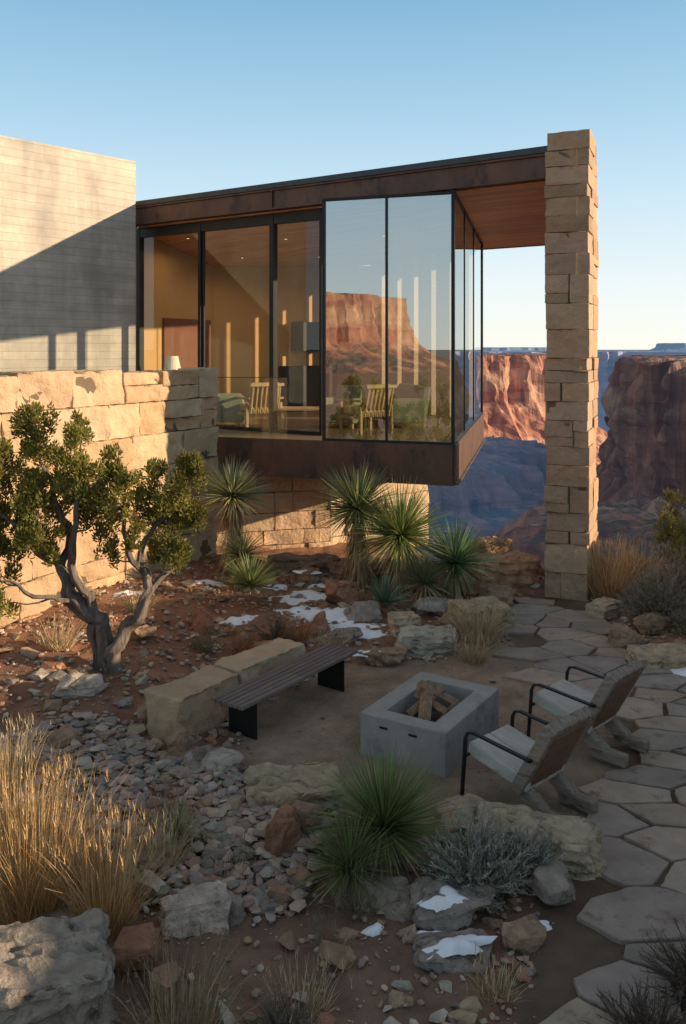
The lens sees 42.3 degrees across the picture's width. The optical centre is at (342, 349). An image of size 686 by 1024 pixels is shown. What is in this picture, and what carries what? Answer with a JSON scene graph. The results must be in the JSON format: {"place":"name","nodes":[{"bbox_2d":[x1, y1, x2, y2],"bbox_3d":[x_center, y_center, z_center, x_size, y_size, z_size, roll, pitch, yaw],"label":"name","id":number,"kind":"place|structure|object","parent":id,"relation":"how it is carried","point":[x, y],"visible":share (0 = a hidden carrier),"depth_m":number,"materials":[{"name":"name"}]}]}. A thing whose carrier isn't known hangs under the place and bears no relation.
{"place":"outdoors","nodes":[
{"label":"outdoors","id":0,"kind":"place"},
{"bbox_2d":[144,237,352,412],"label":"interior walls","id":1,"kind":"structure","parent":0,"point":[237,306],"depth_m":23.58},
{"bbox_2d":[163,318,210,369],"bbox_3d":[-3.848,0.465,21.990,0.050,2.430,1.933,0,0,26],"label":"interior door","id":2,"kind":"structure","parent":1,"relation":"in","point":[180,338],"depth_m":21.83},
{"bbox_2d":[154,195,450,266],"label":"cedar ceiling","id":3,"kind":"structure","parent":1,"relation":"on","point":[419,226],"depth_m":20.30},
{"bbox_2d":[136,180,544,227],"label":"roof slab","id":4,"kind":"structure","parent":3,"relation":"on","point":[321,205],"depth_m":17.75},
{"bbox_2d":[136,153,545,225],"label":"steel fascia beam","id":5,"kind":"structure","parent":4,"relation":"attached to","point":[514,170],"depth_m":16.51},
{"bbox_2d":[137,181,545,248],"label":"cedar soffit","id":6,"kind":"structure","parent":4,"relation":"attached to","point":[512,215],"depth_m":17.93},
{"bbox_2d":[136,146,546,205],"bbox_3d":[0.356,-3.245,21.562,13.010,0.110,8.591,0,0,34],"label":"roof cap","id":7,"kind":"object","parent":4,"relation":"on","point":[459,160],"visible":0.2,"depth_m":16.42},
{"bbox_2d":[216,411,450,441],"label":"floor slab","id":8,"kind":"structure","parent":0,"point":[437,429],"depth_m":18.60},
{"bbox_2d":[216,393,243,425],"bbox_3d":[-2.675,1.196,19.290,0.992,0.968,0.957,0,0,-10],"label":"upholstered armchair","id":9,"kind":"object","parent":8,"relation":"on","point":[228,404],"visible":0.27,"depth_m":18.86,"materials":[{"name":"fabric"}]},
{"bbox_2d":[235,382,283,428],"bbox_3d":[-1.769,1.184,18.783,0.836,0.992,0.984,0,0,-25],"label":"lounge armchair","id":10,"kind":"object","parent":8,"relation":"on","point":[258,401],"visible":0.76,"depth_m":18.42,"materials":[{"name":"brown wood"}]},
{"bbox_2d":[278,406,326,428],"bbox_3d":[-0.850,1.458,18.900,1.000,0.445,0.700,0,0,0],"label":"coffee table","id":11,"kind":"object","parent":8,"relation":"on","point":[283,409],"visible":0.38,"depth_m":18.59,"materials":[{"name":"brown wood"}]},
{"bbox_2d":[278,322,336,411],"bbox_3d":[-0.959,0.465,24.474,1.700,2.430,0.350,0,0,-34],"label":"fireplace console","id":12,"kind":"object","parent":8,"relation":"on","point":[300,387],"visible":0.63,"depth_m":24.22,"materials":[{"name":"metal"}]},
{"bbox_2d":[136,190,482,446],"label":"window frames","id":13,"kind":"structure","parent":8,"relation":"on","point":[273,221],"depth_m":17.90,"materials":[{"name":"metal"}]},
{"bbox_2d":[455,196,481,439],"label":"side glazing","id":14,"kind":"structure","parent":13,"relation":"attached to","point":[459,320],"depth_m":18.38,"materials":[{"name":"clear glass"}]},
{"bbox_2d":[326,385,368,428],"bbox_3d":[0.075,1.240,19.244,0.870,0.880,0.902,0,0,30],"label":"upholstered armchair","id":15,"kind":"object","parent":8,"relation":"on","point":[344,392],"visible":0.43,"depth_m":19.18,"materials":[{"name":"fabric"}]},
{"bbox_2d":[217,413,485,485],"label":"steel edge beam","id":16,"kind":"structure","parent":8,"relation":"attached to","point":[442,465],"depth_m":15.98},
{"bbox_2d":[337,384,396,434],"bbox_3d":[0.493,1.184,17.839,0.836,0.992,0.984,0,0,-35],"label":"lounge armchair","id":17,"kind":"object","parent":8,"relation":"on","point":[372,401],"visible":0.92,"depth_m":17.57,"materials":[{"name":"brown wood"}]},
{"bbox_2d":[372,383,430,428],"bbox_3d":[1.250,1.240,19.909,0.902,0.880,2.230,0,0,-10],"label":"sofa","id":18,"kind":"object","parent":8,"relation":"on","point":[410,402],"visible":0.64,"depth_m":18.85,"materials":[{"name":"fabric"}]},
{"bbox_2d":[0,350,685,1023],"bbox_3d":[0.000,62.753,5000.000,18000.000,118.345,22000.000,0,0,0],"label":"ground","id":19,"kind":"structure","parent":0,"point":[570,948],"depth_m":8.29,"materials":[{"name":"soil"}]},
{"bbox_2d":[0,713,69,794],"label":"dry grass","id":20,"kind":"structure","parent":19,"relation":"on","point":[8,760],"depth_m":8.12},
{"bbox_2d":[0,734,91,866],"bbox_3d":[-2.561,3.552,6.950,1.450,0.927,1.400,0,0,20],"label":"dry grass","id":21,"kind":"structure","parent":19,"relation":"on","point":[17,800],"depth_m":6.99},
{"bbox_2d":[0,908,118,1023],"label":"boulder","id":22,"kind":"object","parent":19,"relation":"on","point":[58,970],"visible":0.98,"depth_m":5.05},
{"bbox_2d":[31,615,87,651],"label":"dry grass","id":23,"kind":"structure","parent":19,"relation":"on","point":[58,640],"depth_m":11.17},
{"bbox_2d":[47,725,83,748],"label":"boulder","id":24,"kind":"object","parent":19,"relation":"on","point":[65,731],"visible":0.78,"depth_m":8.81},
{"bbox_2d":[0,135,135,371],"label":"concrete wall","id":25,"kind":"structure","parent":19,"relation":"on","point":[67,258],"depth_m":18.20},
{"bbox_2d":[0,740,148,924],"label":"dry grass","id":26,"kind":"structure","parent":19,"relation":"on","point":[20,896],"depth_m":6.26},
{"bbox_2d":[51,671,103,698],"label":"boulder","id":27,"kind":"object","parent":19,"relation":"on","point":[75,684],"visible":0.97,"depth_m":9.90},
{"bbox_2d":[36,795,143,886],"bbox_3d":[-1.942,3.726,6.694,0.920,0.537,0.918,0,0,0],"label":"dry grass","id":28,"kind":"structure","parent":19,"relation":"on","point":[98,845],"depth_m":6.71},
{"bbox_2d":[0,400,210,673],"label":"juniper tree","id":29,"kind":"object","parent":19,"relation":"on","point":[71,486],"visible":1,"depth_m":10.55,"materials":[{"name":"green plant"}]},
{"bbox_2d":[13,793,200,940],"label":"dry grass","id":30,"kind":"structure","parent":19,"relation":"on","point":[121,912],"depth_m":6.07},
{"bbox_2d":[0,367,219,627],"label":"stone retaining wall","id":31,"kind":"structure","parent":19,"relation":"on","point":[141,418],"depth_m":13.92,"materials":[{"name":"stone"}]},
{"bbox_2d":[112,922,159,971],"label":"boulder","id":32,"kind":"object","parent":19,"relation":"on","point":[139,935],"visible":0.76,"depth_m":5.65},
{"bbox_2d":[115,585,164,612],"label":"dry grass","id":33,"kind":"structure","parent":19,"relation":"on","point":[131,605],"depth_m":12.58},
{"bbox_2d":[106,798,206,874],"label":"dry grass","id":34,"kind":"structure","parent":19,"relation":"on","point":[178,851],"depth_m":6.86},
{"bbox_2d":[150,960,186,1007],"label":"boulder","id":35,"kind":"object","parent":19,"relation":"on","point":[171,978],"visible":0.56,"depth_m":5.46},
{"bbox_2d":[137,773,207,823],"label":"dry grass","id":36,"kind":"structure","parent":19,"relation":"on","point":[170,800],"depth_m":7.53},
{"bbox_2d":[139,790,208,857],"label":"yucca","id":37,"kind":"object","parent":19,"relation":"on","point":[177,821],"visible":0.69,"depth_m":7.17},
{"bbox_2d":[97,925,260,1023],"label":"dry grass","id":38,"kind":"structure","parent":19,"relation":"on","point":[162,1013],"depth_m":5.22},
{"bbox_2d":[164,722,202,756],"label":"boulder","id":39,"kind":"object","parent":19,"relation":"on","point":[181,739],"visible":0.66,"depth_m":8.72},
{"bbox_2d":[158,880,231,939],"bbox_3d":[-1.022,3.911,6.145,0.508,0.313,0.270,0,0,-17],"label":"boulder","id":40,"kind":"object","parent":19,"relation":"on","point":[188,911],"visible":0.93,"depth_m":6.10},
{"bbox_2d":[177,625,221,653],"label":"dry grass","id":41,"kind":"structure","parent":19,"relation":"on","point":[208,640],"depth_m":11.67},
{"bbox_2d":[191,605,214,634],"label":"boulder","id":42,"kind":"object","parent":19,"relation":"on","point":[202,616],"visible":0.76,"depth_m":12.24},
{"bbox_2d":[200,748,243,773],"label":"boulder","id":43,"kind":"object","parent":19,"relation":"on","point":[225,760],"visible":0.74,"depth_m":8.36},
{"bbox_2d":[144,637,305,743],"bbox_3d":[-1.252,3.812,9.994,0.578,0.548,2.179,0,0,35],"label":"hewn stone seat","id":44,"kind":"object","parent":19,"relation":"on","point":[188,703],"visible":0.66,"depth_m":9.44,"materials":[{"name":"stone"}]},
{"bbox_2d":[204,833,256,878],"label":"dry grass","id":45,"kind":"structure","parent":19,"relation":"on","point":[238,858],"depth_m":6.78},
{"bbox_2d":[195,455,276,575],"bbox_3d":[-1.862,2.856,15.018,1.503,2.222,1.497,0,0,0],"label":"yucca","id":46,"kind":"object","parent":19,"relation":"on","point":[235,489],"visible":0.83,"depth_m":14.88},
{"bbox_2d":[228,890,243,926],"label":"boulder","id":47,"kind":"object","parent":19,"relation":"on","point":[236,915],"visible":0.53,"depth_m":6.21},
{"bbox_2d":[210,524,273,594],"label":"yucca","id":48,"kind":"object","parent":19,"relation":"on","point":[242,549],"visible":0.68,"depth_m":14.13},
{"bbox_2d":[224,627,264,653],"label":"dry grass","id":49,"kind":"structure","parent":19,"relation":"on","point":[244,646],"depth_m":11.78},
{"bbox_2d":[214,549,286,597],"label":"yucca","id":50,"kind":"object","parent":19,"relation":"on","point":[248,576],"visible":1,"depth_m":13.33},
{"bbox_2d":[216,474,329,548],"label":"foundation wall","id":51,"kind":"structure","parent":19,"relation":"on","point":[285,523],"depth_m":17.31,"materials":[{"name":"stone"}]},
{"bbox_2d":[250,614,302,641],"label":"dark shrub","id":52,"kind":"object","parent":19,"relation":"on","point":[274,631],"visible":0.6,"depth_m":11.93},
{"bbox_2d":[264,804,302,856],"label":"boulder","id":53,"kind":"object","parent":19,"relation":"on","point":[282,834],"visible":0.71,"depth_m":7.03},
{"bbox_2d":[211,643,357,739],"bbox_3d":[-0.590,3.788,9.830,0.432,0.423,2.060,0,0,35],"label":"slatted bench","id":54,"kind":"object","parent":19,"relation":"on","point":[324,662],"visible":1,"depth_m":9.62,"materials":[{"name":"wood"}]},
{"bbox_2d":[246,986,322,1023],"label":"sagebrush","id":55,"kind":"object","parent":19,"relation":"on","point":[276,1018],"visible":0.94,"depth_m":5.23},
{"bbox_2d":[266,613,318,645],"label":"dry grass","id":56,"kind":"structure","parent":19,"relation":"on","point":[299,635],"depth_m":12.10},
{"bbox_2d":[244,760,345,813],"bbox_3d":[-0.446,3.962,8.001,0.900,0.281,0.667,0,0,-14],"label":"boulder","id":57,"kind":"object","parent":19,"relation":"on","point":[270,783],"visible":0.72,"depth_m":7.92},
{"bbox_2d":[248,945,352,1023],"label":"dry grass","id":58,"kind":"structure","parent":19,"relation":"on","point":[313,1000],"depth_m":5.38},
{"bbox_2d":[265,552,339,573],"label":"boulder","id":59,"kind":"object","parent":19,"relation":"on","point":[289,562],"visible":0.69,"depth_m":15.47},
{"bbox_2d":[290,566,321,585],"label":"boulder","id":60,"kind":"object","parent":19,"relation":"on","point":[308,578],"visible":0.63,"depth_m":14.57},
{"bbox_2d":[292,800,323,831],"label":"boulder","id":61,"kind":"object","parent":19,"relation":"on","point":[301,811],"visible":0.56,"depth_m":7.28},
{"bbox_2d":[304,611,330,633],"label":"boulder","id":62,"kind":"object","parent":19,"relation":"on","point":[322,621],"visible":0.69,"depth_m":12.37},
{"bbox_2d":[304,912,350,955],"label":"dry grass","id":63,"kind":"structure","parent":19,"relation":"on","point":[321,934],"depth_m":5.92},
{"bbox_2d":[325,579,358,604],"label":"boulder","id":64,"kind":"object","parent":19,"relation":"on","point":[338,591],"visible":0.79,"depth_m":13.48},
{"bbox_2d":[0,559,684,1023],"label":"loose stones","id":65,"kind":"object","parent":19,"relation":"on","point":[466,1011],"visible":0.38,"depth_m":7.59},
{"bbox_2d":[325,627,362,644],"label":"boulder","id":66,"kind":"object","parent":19,"relation":"on","point":[357,632],"visible":0.73,"depth_m":11.91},
{"bbox_2d":[289,800,406,910],"bbox_3d":[0.052,3.665,6.593,0.936,0.554,0.957,0,0,0],"label":"yucca","id":67,"kind":"object","parent":19,"relation":"on","point":[340,860],"visible":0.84,"depth_m":6.57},
{"bbox_2d":[306,459,402,588],"bbox_3d":[0.243,2.999,14.701,1.794,2.498,1.790,0,0,0],"label":"yucca","id":68,"kind":"object","parent":19,"relation":"on","point":[351,498],"visible":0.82,"depth_m":14.54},
{"bbox_2d":[309,850,400,920],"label":"dry grass","id":69,"kind":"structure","parent":19,"relation":"on","point":[344,903],"depth_m":6.29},
{"bbox_2d":[327,557,388,580],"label":"boulder","id":70,"kind":"object","parent":19,"relation":"on","point":[333,567],"visible":0.38,"depth_m":15.15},
{"bbox_2d":[343,600,382,622],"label":"boulder","id":71,"kind":"object","parent":19,"relation":"on","point":[363,611],"visible":0.85,"depth_m":12.80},
{"bbox_2d":[296,737,467,888],"bbox_3d":[0.321,3.484,6.949,1.397,0.809,1.395,0,0,0],"label":"yucca","id":72,"kind":"object","parent":19,"relation":"on","point":[391,805],"visible":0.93,"depth_m":6.90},
{"bbox_2d":[356,645,407,666],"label":"boulder","id":73,"kind":"object","parent":19,"relation":"on","point":[385,656],"visible":0.81,"depth_m":11.21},
{"bbox_2d":[358,570,412,611],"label":"yucca","id":74,"kind":"object","parent":19,"relation":"on","point":[384,594],"visible":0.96,"depth_m":13.16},
{"bbox_2d":[358,876,413,922],"bbox_3d":[0.358,3.978,6.381,0.518,0.237,0.360,0,0,0],"label":"boulder","id":75,"kind":"object","parent":19,"relation":"on","point":[398,908],"visible":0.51,"depth_m":6.37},
{"bbox_2d":[112,570,685,959],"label":"snow patches","id":76,"kind":"object","parent":19,"relation":"on","point":[463,945],"visible":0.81,"depth_m":11.23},
{"bbox_2d":[343,479,455,595],"bbox_3d":[0.925,3.167,14.191,1.984,2.337,1.973,0,0,0],"label":"yucca","id":77,"kind":"object","parent":19,"relation":"on","point":[404,528],"visible":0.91,"depth_m":14.01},
{"bbox_2d":[387,611,421,628],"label":"boulder","id":78,"kind":"object","parent":19,"relation":"on","point":[398,620],"visible":0.69,"depth_m":12.40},
{"bbox_2d":[390,549,458,601],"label":"yucca","id":79,"kind":"object","parent":19,"relation":"on","point":[425,580],"visible":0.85,"depth_m":13.53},
{"bbox_2d":[394,624,458,656],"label":"boulder","id":80,"kind":"object","parent":19,"relation":"on","point":[421,641],"visible":0.77,"depth_m":11.58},
{"bbox_2d":[360,672,498,777],"bbox_3d":[0.909,3.716,9.079,0.930,0.619,1.314,0,0,32],"label":"concrete fire pit","id":81,"kind":"object","parent":19,"relation":"on","point":[437,717],"visible":1,"depth_m":8.74,"materials":[{"name":"grey concrete"}]},
{"bbox_2d":[412,597,448,615],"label":"boulder","id":82,"kind":"object","parent":19,"relation":"on","point":[433,605],"visible":0.88,"depth_m":13.01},
{"bbox_2d":[433,795,462,822],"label":"boulder","id":83,"kind":"object","parent":19,"relation":"on","point":[452,803],"visible":0.28,"depth_m":7.54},
{"bbox_2d":[413,928,492,974],"bbox_3d":[0.733,4.002,5.872,0.558,0.190,0.376,0,0,0],"label":"boulder","id":84,"kind":"object","parent":19,"relation":"on","point":[437,964],"visible":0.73,"depth_m":5.77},
{"bbox_2d":[409,876,497,930],"bbox_3d":[0.791,3.944,6.313,0.644,0.291,0.488,0,0,0],"label":"boulder","id":85,"kind":"object","parent":19,"relation":"on","point":[420,889],"visible":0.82,"depth_m":6.18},
{"bbox_2d":[410,515,506,598],"bbox_3d":[1.784,3.426,14.080,1.672,1.745,1.663,0,0,0],"label":"yucca","id":86,"kind":"object","parent":19,"relation":"on","point":[460,552],"visible":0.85,"depth_m":13.96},
{"bbox_2d":[447,629,504,664],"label":"dry grass","id":87,"kind":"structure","parent":19,"relation":"on","point":[480,655],"depth_m":11.35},
{"bbox_2d":[416,802,539,917],"bbox_3d":[1.015,3.729,6.549,0.957,0.585,0.972,0,0,0],"label":"sagebrush","id":88,"kind":"object","parent":19,"relation":"on","point":[471,865],"visible":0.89,"depth_m":6.49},
{"bbox_2d":[447,596,514,631],"bbox_3d":[2.004,3.865,12.812,0.946,0.527,0.674,0,0,-23],"label":"boulder","id":89,"kind":"object","parent":19,"relation":"on","point":[456,609],"visible":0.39,"depth_m":12.66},
{"bbox_2d":[437,591,527,647],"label":"dry grass","id":90,"kind":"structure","parent":19,"relation":"on","point":[465,625],"depth_m":12.05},
{"bbox_2d":[467,536,513,556],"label":"boulder","id":91,"kind":"object","parent":19,"relation":"on","point":[502,545],"visible":0.23,"depth_m":15.94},
{"bbox_2d":[479,584,515,606],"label":"boulder","id":92,"kind":"object","parent":19,"relation":"on","point":[504,593],"visible":0.45,"depth_m":13.77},
{"bbox_2d":[463,942,537,1011],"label":"dry grass","id":93,"kind":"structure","parent":19,"relation":"on","point":[494,984],"depth_m":5.48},
{"bbox_2d":[468,549,541,587],"bbox_3d":[2.733,3.828,15.206,1.188,0.682,0.898,0,0,-9],"label":"boulder","id":94,"kind":"object","parent":19,"relation":"on","point":[517,567],"visible":0.59,"depth_m":14.85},
{"bbox_2d":[435,793,607,880],"bbox_3d":[1.411,3.903,7.042,1.338,0.461,0.567,0,0,22],"label":"boulder","id":95,"kind":"object","parent":19,"relation":"on","point":[578,842],"visible":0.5,"depth_m":6.95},
{"bbox_2d":[500,914,546,954],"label":"boulder","id":96,"kind":"object","parent":19,"relation":"on","point":[526,934],"visible":0.97,"depth_m":5.92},
{"bbox_2d":[460,706,597,815],"bbox_3d":[1.659,3.556,7.815,0.731,0.870,1.019,0,0,-42],"label":"timber lounge chair","id":97,"kind":"object","parent":19,"relation":"on","point":[523,765],"visible":0.94,"depth_m":7.66,"materials":[{"name":"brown wood"}]},
{"bbox_2d":[483,815,574,893],"bbox_3d":[1.385,3.770,6.703,0.770,0.446,0.673,0,0,-30],"label":"sagebrush","id":98,"kind":"object","parent":19,"relation":"on","point":[533,861],"visible":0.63,"depth_m":6.66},
{"bbox_2d":[529,858,575,905],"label":"boulder","id":99,"kind":"object","parent":19,"relation":"on","point":[555,887],"visible":0.89,"depth_m":6.39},
{"bbox_2d":[544,129,598,600],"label":"stone pillar","id":100,"kind":"structure","parent":19,"relation":"on","point":[571,387],"depth_m":14.22,"materials":[{"name":"stone"}]},
{"bbox_2d":[527,659,649,767],"bbox_3d":[2.482,3.536,8.918,1.019,0.870,0.731,0,0,45],"label":"timber lounge chair","id":101,"kind":"object","parent":19,"relation":"on","point":[565,697],"visible":0.89,"depth_m":8.76,"materials":[{"name":"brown wood"}]},
{"bbox_2d":[583,597,623,619],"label":"boulder","id":102,"kind":"object","parent":19,"relation":"on","point":[603,608],"visible":0.67,"depth_m":13.18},
{"bbox_2d":[568,532,661,599],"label":"dry grass","id":103,"kind":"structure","parent":19,"relation":"on","point":[599,586],"depth_m":14.11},
{"bbox_2d":[607,622,644,648],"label":"boulder","id":104,"kind":"object","parent":19,"relation":"on","point":[620,635],"visible":0.62,"depth_m":11.82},
{"bbox_2d":[598,537,674,580],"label":"shrub","id":105,"kind":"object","parent":19,"relation":"on","point":[637,553],"depth_m":14.86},
{"bbox_2d":[613,564,685,632],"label":"sagebrush","id":106,"kind":"object","parent":19,"relation":"on","point":[661,603],"visible":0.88,"depth_m":12.83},
{"bbox_2d":[633,611,670,635],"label":"boulder","id":107,"kind":"object","parent":19,"relation":"on","point":[653,625],"visible":0.9,"depth_m":12.43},
{"bbox_2d":[625,642,685,668],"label":"boulder","id":108,"kind":"object","parent":19,"relation":"on","point":[663,655],"visible":0.73,"depth_m":11.17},
{"bbox_2d":[643,542,685,606],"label":"sagebrush","id":109,"kind":"object","parent":19,"relation":"on","point":[681,578],"visible":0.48,"depth_m":13.89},
{"bbox_2d":[651,486,685,568],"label":"juniper tree","id":110,"kind":"object","parent":19,"relation":"on","point":[677,533],"visible":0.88,"depth_m":15.81,"materials":[{"name":"green plant"}]},
{"bbox_2d":[0,560,685,1023],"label":"gravel","id":111,"kind":"structure","parent":0,"point":[134,760],"depth_m":7.84,"materials":[{"name":"gravel"}]},
{"bbox_2d":[0,0,685,349],"label":"sky","id":112,"kind":"structure","parent":0,"point":[202,95],"materials":[{"name":"blue"}]},
{"bbox_2d":[328,480,428,545],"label":"foundation wall","id":113,"kind":"structure","parent":0,"point":[334,538],"depth_m":18.44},
{"bbox_2d":[353,253,450,416],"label":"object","id":114,"kind":"structure","parent":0,"point":[419,320],"depth_m":23.52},
{"bbox_2d":[416,435,546,561],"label":"canyon ridge","id":115,"kind":"structure","parent":0,"point":[501,484],"depth_m":314.56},
{"bbox_2d":[483,353,607,466],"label":"mesa","id":116,"kind":"structure","parent":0,"point":[514,405],"depth_m":557.24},
{"bbox_2d":[483,351,685,432],"bbox_3d":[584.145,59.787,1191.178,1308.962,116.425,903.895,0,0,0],"label":"canyon wall","id":117,"kind":"structure","parent":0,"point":[607,360],"depth_m":1012.85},
{"bbox_2d":[492,597,685,1023],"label":"flagstone path","id":118,"kind":"structure","parent":0,"point":[630,799],"depth_m":7.62,"materials":[{"name":"stone"}]},
{"bbox_2d":[584,976,685,1023],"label":"dark shrub","id":119,"kind":"object","parent":118,"relation":"on","point":[642,1017],"visible":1,"depth_m":5.14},
{"bbox_2d":[638,917,685,1007],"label":"dark shrub","id":120,"kind":"object","parent":118,"relation":"on","point":[680,973],"visible":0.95,"depth_m":5.50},
{"bbox_2d":[493,493,685,568],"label":"canyon spur","id":121,"kind":"structure","parent":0,"point":[629,518],"depth_m":204.72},
{"bbox_2d":[596,355,685,501],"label":"mesa","id":122,"kind":"structure","parent":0,"point":[642,448],"depth_m":308.79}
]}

